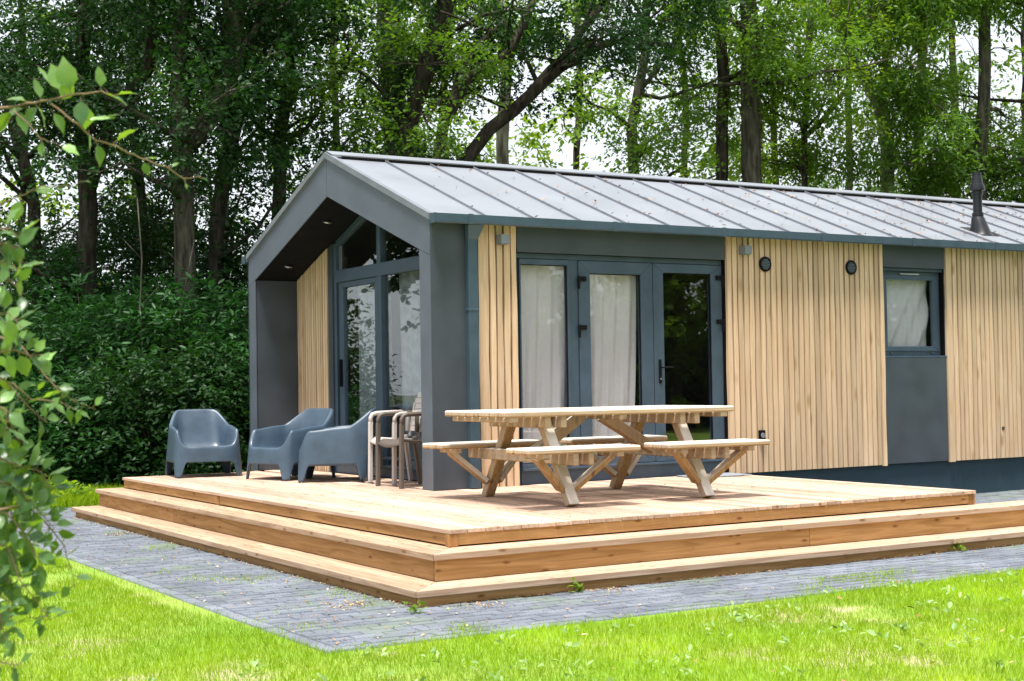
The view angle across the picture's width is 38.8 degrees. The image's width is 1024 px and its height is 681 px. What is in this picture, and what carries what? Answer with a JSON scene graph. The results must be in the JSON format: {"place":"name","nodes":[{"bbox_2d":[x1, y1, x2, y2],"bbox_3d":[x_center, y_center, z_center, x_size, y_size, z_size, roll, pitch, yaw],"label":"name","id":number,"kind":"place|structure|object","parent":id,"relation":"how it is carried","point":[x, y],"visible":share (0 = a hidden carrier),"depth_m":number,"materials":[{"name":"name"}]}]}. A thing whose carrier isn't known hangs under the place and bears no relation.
{"place":"outdoors","nodes":[
{"label":"outdoors","id":0,"kind":"place"},
{"bbox_2d":[0,0,1022,303],"label":"sky","id":1,"kind":"structure","parent":0,"point":[590,150],"materials":[{"name":"white"}]},
{"bbox_2d":[0,481,1023,680],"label":"lawn","id":2,"kind":"structure","parent":0,"point":[207,613],"depth_m":7.50,"materials":[{"name":"plant"}]},
{"bbox_2d":[0,56,206,680],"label":"beech sapling","id":3,"kind":"object","parent":2,"relation":"on","point":[62,77],"visible":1,"depth_m":3.68,"materials":[{"name":"green plant"}]},
{"bbox_2d":[148,568,1023,680],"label":"lawn weeds","id":4,"kind":"object","parent":2,"relation":"on","point":[256,663],"visible":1,"depth_m":7.33,"materials":[{"name":"green plant"}]},
{"bbox_2d":[8,490,1023,647],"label":"paving","id":5,"kind":"structure","parent":0,"point":[547,608],"depth_m":9.54,"materials":[{"name":"grey stone"}]},
{"bbox_2d":[401,600,427,612],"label":"weed","id":6,"kind":"object","parent":5,"relation":"on","point":[413,609],"visible":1,"depth_m":8.64,"materials":[{"name":"green plant"}]},
{"bbox_2d":[43,529,977,650],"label":"joint grass","id":7,"kind":"structure","parent":5,"relation":"on","point":[820,578],"depth_m":9.69,"materials":[{"name":"green plant"}]},
{"bbox_2d":[18,536,1021,653],"bbox_3d":[4.683,1.748,15.655,18.194,0.020,8.294,0,-2,-31],"label":"paving edge","id":8,"kind":"object","parent":5,"relation":"attached to","point":[213,608],"visible":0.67,"depth_m":8.75,"materials":[{"name":"grey concrete"}]},
{"bbox_2d":[17,517,1023,680],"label":"ground litter","id":9,"kind":"object","parent":5,"relation":"on","point":[359,603],"visible":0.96,"depth_m":9.46,"materials":[{"name":"green plant"}]},
{"bbox_2d":[71,470,1023,607],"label":"wooden deck","id":10,"kind":"structure","parent":5,"relation":"on","point":[454,552],"depth_m":10.96,"materials":[{"name":"brown wood"}]},
{"bbox_2d":[165,409,241,478],"bbox_3d":[-3.397,1.119,15.966,0.743,0.724,0.780,0,-2,-23],"label":"lounge armchair","id":11,"kind":"object","parent":10,"relation":"on","point":[203,435],"visible":1,"depth_m":16.06,"materials":[{"name":"plastic"}]},
{"bbox_2d":[246,408,334,480],"bbox_3d":[-2.297,1.080,15.255,0.743,0.724,0.779,-3,-2,44],"label":"lounge armchair","id":12,"kind":"object","parent":10,"relation":"on","point":[279,446],"visible":0.9,"depth_m":15.20,"materials":[{"name":"plastic"}]},
{"bbox_2d":[298,408,376,482],"bbox_3d":[-1.766,1.058,14.818,0.780,0.724,0.743,-1,-2,-1],"label":"lounge armchair","id":13,"kind":"object","parent":10,"relation":"on","point":[345,445],"visible":0.94,"depth_m":14.47,"materials":[{"name":"plastic"}]},
{"bbox_2d":[368,392,421,484],"bbox_3d":[-1.042,0.953,14.249,0.580,0.883,0.531,0,-2,-33],"label":"garden chair","id":14,"kind":"object","parent":10,"relation":"on","point":[410,428],"visible":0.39,"depth_m":14.30,"materials":[{"name":"plastic"}]},
{"bbox_2d":[376,410,421,488],"bbox_3d":[-0.923,0.936,13.746,0.580,0.883,0.531,0,-2,-31],"label":"garden chair","id":15,"kind":"object","parent":10,"relation":"on","point":[391,443],"visible":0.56,"depth_m":13.79,"materials":[{"name":"brown plastic"}]},
{"bbox_2d":[142,477,988,547],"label":"deck litter","id":16,"kind":"object","parent":10,"relation":"on","point":[537,502],"visible":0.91,"depth_m":12.39,"materials":[{"name":"brown plant"}]},
{"bbox_2d":[423,405,769,506],"bbox_3d":[0.676,0.927,12.030,2.294,0.736,1.772,0,-2,-29],"label":"picnic table","id":17,"kind":"object","parent":10,"relation":"on","point":[630,446],"visible":1,"depth_m":11.79,"materials":[{"name":"brown wood"}]},
{"bbox_2d":[677,473,751,477],"bbox_3d":[2.013,1.341,14.465,0.660,0.013,0.370,0,-2,-31],"label":"doormat","id":18,"kind":"object","parent":10,"relation":"on","point":[730,474],"visible":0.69,"depth_m":14.44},
{"bbox_2d":[567,577,583,591],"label":"weed","id":19,"kind":"object","parent":5,"relation":"on","point":[577,586],"visible":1,"depth_m":9.36,"materials":[{"name":"green plant"}]},
{"bbox_2d":[947,540,966,550],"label":"weed","id":20,"kind":"object","parent":5,"relation":"on","point":[961,546],"visible":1,"depth_m":11.23,"materials":[{"name":"green plant"}]},
{"bbox_2d":[895,168,1023,202],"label":"shrub","id":21,"kind":"object","parent":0,"point":[914,193],"depth_m":31.59,"materials":[{"name":"green plant"}]},
{"label":"ground","id":22,"kind":"structure","parent":0,"visible":0},
{"bbox_2d":[0,311,90,412],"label":"shrub","id":23,"kind":"object","parent":22,"relation":"on","point":[32,353],"depth_m":21.80,"materials":[{"name":"green plant"}]},
{"bbox_2d":[0,295,93,419],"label":"shrub","id":24,"kind":"object","parent":22,"relation":"on","point":[34,322],"visible":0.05,"depth_m":21.36,"materials":[{"name":"green plant"}]},
{"bbox_2d":[14,473,91,501],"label":"ground cover","id":25,"kind":"object","parent":22,"relation":"on","point":[75,490],"visible":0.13,"depth_m":17.53,"materials":[{"name":"green plant"}]},
{"bbox_2d":[0,225,157,370],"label":"shrub","id":26,"kind":"object","parent":22,"relation":"on","point":[64,262],"visible":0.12,"depth_m":23.88,"materials":[{"name":"green plant"}]},
{"bbox_2d":[0,0,166,294],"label":"broadleaf tree","id":27,"kind":"object","parent":22,"relation":"on","point":[24,204],"visible":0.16,"depth_m":37.87,"materials":[{"name":"green plant"}]},
{"bbox_2d":[0,359,168,486],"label":"shrub","id":28,"kind":"object","parent":22,"relation":"on","point":[32,392],"visible":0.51,"depth_m":19.40,"materials":[{"name":"green plant"}]},
{"bbox_2d":[0,200,172,348],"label":"shrub","id":29,"kind":"object","parent":22,"relation":"on","point":[74,231],"visible":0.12,"depth_m":25.26,"materials":[{"name":"green plant"}]},
{"bbox_2d":[0,271,212,467],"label":"shrub","id":30,"kind":"object","parent":22,"relation":"on","point":[70,343],"visible":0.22,"depth_m":20.84,"materials":[{"name":"green plant"}]},
{"bbox_2d":[0,0,219,335],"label":"broadleaf tree","id":31,"kind":"object","parent":22,"relation":"on","point":[83,40],"visible":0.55,"depth_m":23.16,"materials":[{"name":"green plant"}]},
{"bbox_2d":[31,263,225,354],"bbox_3d":[-6.407,0.424,24.672,4.762,3.575,4.678,0,-2,-31],"label":"shrub","id":32,"kind":"object","parent":22,"relation":"on","point":[98,299],"visible":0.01,"depth_m":23.91,"materials":[{"name":"green plant"}]},
{"bbox_2d":[0,0,257,310],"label":"broadleaf tree","id":33,"kind":"object","parent":22,"relation":"on","point":[22,160],"visible":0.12,"depth_m":25.91,"materials":[{"name":"green plant"}]},
{"bbox_2d":[0,4,264,297],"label":"broadleaf tree","id":34,"kind":"object","parent":22,"relation":"on","point":[127,194],"visible":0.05,"depth_m":39.17,"materials":[{"name":"green plant"}]},
{"bbox_2d":[27,331,249,486],"bbox_3d":[-5.037,0.908,20.236,3.488,2.290,3.340,-1,-2,18],"label":"shrub","id":35,"kind":"object","parent":22,"relation":"on","point":[170,404],"visible":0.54,"depth_m":19.57,"materials":[{"name":"green plant"}]},
{"bbox_2d":[122,198,158,400],"bbox_3d":[-5.243,0.064,20.582,0.504,4.172,0.079,0,-2,-19],"label":"bare stem","id":36,"kind":"object","parent":22,"relation":"on","point":[141,257],"visible":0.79,"depth_m":20.59,"materials":[{"name":"grey plant"}]},
{"bbox_2d":[83,263,249,475],"bbox_3d":[-4.507,0.449,21.431,3.868,3.265,3.719,-1,-2,7],"label":"shrub","id":37,"kind":"object","parent":22,"relation":"on","point":[223,324],"visible":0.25,"depth_m":20.75,"materials":[{"name":"green plant"}]},
{"bbox_2d":[89,202,262,350],"bbox_3d":[-5.429,-0.116,25.169,4.412,4.653,4.532,0,-2,-31],"label":"shrub","id":38,"kind":"object","parent":22,"relation":"on","point":[166,250],"visible":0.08,"depth_m":24.69,"materials":[{"name":"green plant"}]},
{"bbox_2d":[54,0,298,330],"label":"broadleaf tree","id":39,"kind":"object","parent":22,"relation":"on","point":[156,206],"visible":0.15,"depth_m":26.39,"materials":[{"name":"green plant"}]},
{"bbox_2d":[30,0,326,290],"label":"broadleaf tree","id":40,"kind":"object","parent":22,"relation":"on","point":[72,176],"visible":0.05,"depth_m":36.01,"materials":[{"name":"green plant"}]},
{"bbox_2d":[168,239,195,352],"bbox_3d":[-4.707,0.345,20.874,0.404,3.611,0.093,-1,-2,-4],"label":"bare stem","id":41,"kind":"object","parent":22,"relation":"on","point":[184,286],"visible":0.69,"depth_m":20.89,"materials":[{"name":"grey plant"}]},
{"bbox_2d":[0,0,368,346],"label":"broadleaf tree","id":42,"kind":"object","parent":22,"relation":"on","point":[224,88],"visible":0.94,"depth_m":21.82,"materials":[{"name":"green plant"}]},
{"bbox_2d":[155,304,249,473],"bbox_3d":[-3.983,0.744,21.973,3.803,2.692,3.960,0,-2,-31],"label":"shrub","id":43,"kind":"object","parent":22,"relation":"on","point":[246,457],"visible":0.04,"depth_m":20.80,"materials":[{"name":"green plant"}]},
{"bbox_2d":[196,254,247,340],"bbox_3d":[-4.200,0.259,25.042,4.373,3.854,4.643,-1,-2,11],"label":"shrub","id":44,"kind":"object","parent":22,"relation":"on","point":[233,280],"visible":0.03,"depth_m":24.04,"materials":[{"name":"green plant"}]},
{"bbox_2d":[110,0,382,332],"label":"broadleaf tree","id":45,"kind":"object","parent":22,"relation":"on","point":[218,255],"visible":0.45,"depth_m":23.83,"materials":[{"name":"green plant"}]},
{"bbox_2d":[134,0,420,220],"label":"broadleaf tree","id":46,"kind":"object","parent":22,"relation":"on","point":[310,110],"visible":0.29,"depth_m":24.18,"materials":[{"name":"green plant"}]},
{"bbox_2d":[253,0,425,212],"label":"broadleaf tree","id":47,"kind":"object","parent":22,"relation":"on","point":[333,41],"visible":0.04,"depth_m":41.58,"materials":[{"name":"green plant"}]},
{"bbox_2d":[253,0,565,187],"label":"broadleaf tree","id":48,"kind":"object","parent":22,"relation":"on","point":[424,75],"visible":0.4,"depth_m":24.87,"materials":[{"name":"green plant"}]},
{"bbox_2d":[291,0,561,160],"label":"forked tree","id":49,"kind":"object","parent":22,"relation":"on","point":[457,94],"visible":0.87,"depth_m":23.85,"materials":[{"name":"green plant"}]},
{"bbox_2d":[338,0,526,164],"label":"broadleaf tree","id":50,"kind":"object","parent":22,"relation":"on","point":[458,136],"visible":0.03,"depth_m":44.67,"materials":[{"name":"green plant"}]},
{"bbox_2d":[298,0,569,162],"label":"broadleaf tree","id":51,"kind":"object","parent":22,"relation":"on","point":[444,81],"visible":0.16,"depth_m":26.85,"materials":[{"name":"green plant"}]},
{"bbox_2d":[458,0,579,163],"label":"birch tree","id":52,"kind":"object","parent":22,"relation":"on","point":[502,145],"visible":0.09,"depth_m":30.91,"materials":[{"name":"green plant"}]},
{"bbox_2d":[434,0,700,172],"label":"broadleaf tree","id":53,"kind":"object","parent":22,"relation":"on","point":[574,135],"visible":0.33,"depth_m":38.96,"materials":[{"name":"green plant"}]},
{"bbox_2d":[409,0,748,161],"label":"leaning tree","id":54,"kind":"object","parent":22,"relation":"on","point":[575,52],"visible":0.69,"depth_m":25.86,"materials":[{"name":"green plant"}]},
{"bbox_2d":[242,151,1023,493],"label":"chalet","id":55,"kind":"object","parent":22,"relation":"on","point":[764,319],"visible":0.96,"depth_m":15.66,"materials":[{"name":"metal"}]},
{"bbox_2d":[358,275,393,465],"bbox_3d":[-1.486,0.302,15.689,0.076,2.220,0.780,0,-2,-31],"label":"curtain","id":56,"kind":"object","parent":55,"relation":"hanging from","point":[367,361],"visible":0.3,"depth_m":15.78,"materials":[{"name":"white fabric"}]},
{"bbox_2d":[333,215,421,480],"bbox_3d":[-1.365,-0.032,15.237,0.100,2.915,2.300,0,-2,-31],"label":"gable window","id":57,"kind":"structure","parent":55,"relation":"in","point":[376,274],"depth_m":15.34,"materials":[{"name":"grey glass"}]},
{"bbox_2d":[399,270,421,467],"bbox_3d":[-0.901,0.263,14.735,0.070,2.220,1.020,0,-2,-31],"label":"curtain","id":58,"kind":"object","parent":55,"relation":"hanging from","point":[409,285],"visible":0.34,"depth_m":14.97,"materials":[{"name":"white fabric"}]},
{"bbox_2d":[521,265,567,469],"bbox_3d":[0.263,0.295,13.921,0.740,2.070,0.076,0,-2,-31],"label":"curtain","id":59,"kind":"object","parent":55,"relation":"hanging from","point":[543,340],"visible":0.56,"depth_m":13.97,"materials":[{"name":"white fabric"}]},
{"bbox_2d":[517,258,571,467],"bbox_3d":[0.308,0.215,13.842,0.564,1.975,0.060,0,-2,-31],"label":"fixed window","id":60,"kind":"structure","parent":55,"relation":"in","point":[520,261],"depth_m":13.91,"materials":[{"name":"grey metal"}]},
{"bbox_2d":[581,274,635,465],"bbox_3d":[0.935,0.287,14.328,0.750,2.090,0.070,0,-2,-31],"label":"curtain","id":61,"kind":"object","parent":55,"relation":"hanging from","point":[613,331],"visible":0.54,"depth_m":14.38,"materials":[{"name":"white fabric"}]},
{"bbox_2d":[577,261,655,463],"bbox_3d":[1.017,0.216,14.255,0.905,1.975,0.089,0,-2,-31],"label":"terrace door","id":62,"kind":"structure","parent":55,"relation":"in","point":[643,271],"depth_m":14.34,"materials":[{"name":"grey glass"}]},
{"bbox_2d":[652,263,724,461],"bbox_3d":[1.803,0.217,14.711,0.895,1.975,0.125,0,-2,-31],"label":"terrace door","id":63,"kind":"structure","parent":55,"relation":"in","point":[713,273],"depth_m":14.85,"materials":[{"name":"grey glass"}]},
{"bbox_2d":[387,160,1022,241],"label":"roof litter","id":64,"kind":"object","parent":55,"relation":"on","point":[788,213],"visible":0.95,"depth_m":16.95,"materials":[{"name":"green plant"}]},
{"bbox_2d":[886,279,927,345],"bbox_3d":[4.364,-0.240,16.437,0.960,1.020,0.083,0,-2,-31],"label":"curtain","id":65,"kind":"object","parent":55,"relation":"hanging from","point":[907,313],"visible":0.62,"depth_m":16.51,"materials":[{"name":"white fabric"}]},
{"bbox_2d":[883,271,939,355],"bbox_3d":[4.491,-0.302,16.416,0.955,0.948,0.080,0,-2,-31],"label":"window","id":66,"kind":"structure","parent":55,"relation":"in","point":[933,278],"depth_m":16.50,"materials":[{"name":"grey metal"}]},
{"bbox_2d":[531,0,788,181],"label":"broadleaf tree","id":67,"kind":"object","parent":22,"relation":"on","point":[700,164],"visible":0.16,"depth_m":41.95,"materials":[{"name":"green plant"}]},
{"bbox_2d":[552,0,774,177],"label":"broadleaf tree","id":68,"kind":"object","parent":22,"relation":"on","point":[635,150],"visible":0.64,"depth_m":28.48,"materials":[{"name":"green plant"}]},
{"bbox_2d":[641,0,847,180],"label":"broadleaf tree","id":69,"kind":"object","parent":22,"relation":"on","point":[722,145],"visible":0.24,"depth_m":29.35,"materials":[{"name":"green plant"}]},
{"bbox_2d":[607,0,900,183],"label":"broadleaf tree","id":70,"kind":"object","parent":22,"relation":"on","point":[747,26],"visible":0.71,"depth_m":28.34,"materials":[{"name":"green plant"}]},
{"bbox_2d":[663,0,894,185],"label":"broadleaf tree","id":71,"kind":"object","parent":22,"relation":"on","point":[732,159],"visible":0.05,"depth_m":42.84,"materials":[{"name":"green plant"}]},
{"bbox_2d":[670,0,939,187],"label":"broadleaf tree","id":72,"kind":"object","parent":22,"relation":"on","point":[804,160],"visible":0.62,"depth_m":29.62,"materials":[{"name":"green plant"}]},
{"bbox_2d":[728,0,914,189],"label":"broadleaf tree","id":73,"kind":"object","parent":22,"relation":"on","point":[825,182],"visible":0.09,"depth_m":40.92,"materials":[{"name":"green plant"}]},
{"bbox_2d":[785,0,1015,193],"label":"willow tree","id":74,"kind":"object","parent":22,"relation":"on","point":[901,92],"visible":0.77,"depth_m":29.62,"materials":[{"name":"green plant"}]},
{"bbox_2d":[805,3,1013,198],"bbox_3d":[9.290,-4.402,32.828,4.473,13.379,3.520,-1,-2,-12],"label":"broadleaf tree","id":75,"kind":"object","parent":22,"relation":"on","point":[918,49],"visible":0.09,"depth_m":32.75,"materials":[{"name":"green plant"}]},
{"bbox_2d":[823,0,1023,202],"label":"willow tree","id":76,"kind":"object","parent":22,"relation":"on","point":[983,10],"visible":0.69,"depth_m":29.85,"materials":[{"name":"green plant"}]},
{"bbox_2d":[840,6,1023,202],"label":"broadleaf tree","id":77,"kind":"object","parent":22,"relation":"on","point":[952,40],"visible":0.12,"depth_m":42.82,"materials":[{"name":"green plant"}]},
{"bbox_2d":[901,0,1023,202],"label":"broadleaf tree","id":78,"kind":"object","parent":22,"relation":"on","point":[1019,161],"visible":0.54,"depth_m":29.95,"materials":[{"name":"green plant"}]},
{"bbox_2d":[929,0,1023,202],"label":"broadleaf tree","id":79,"kind":"object","parent":22,"relation":"on","point":[1021,34],"visible":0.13,"depth_m":42.97,"materials":[{"name":"green plant"}]}
]}

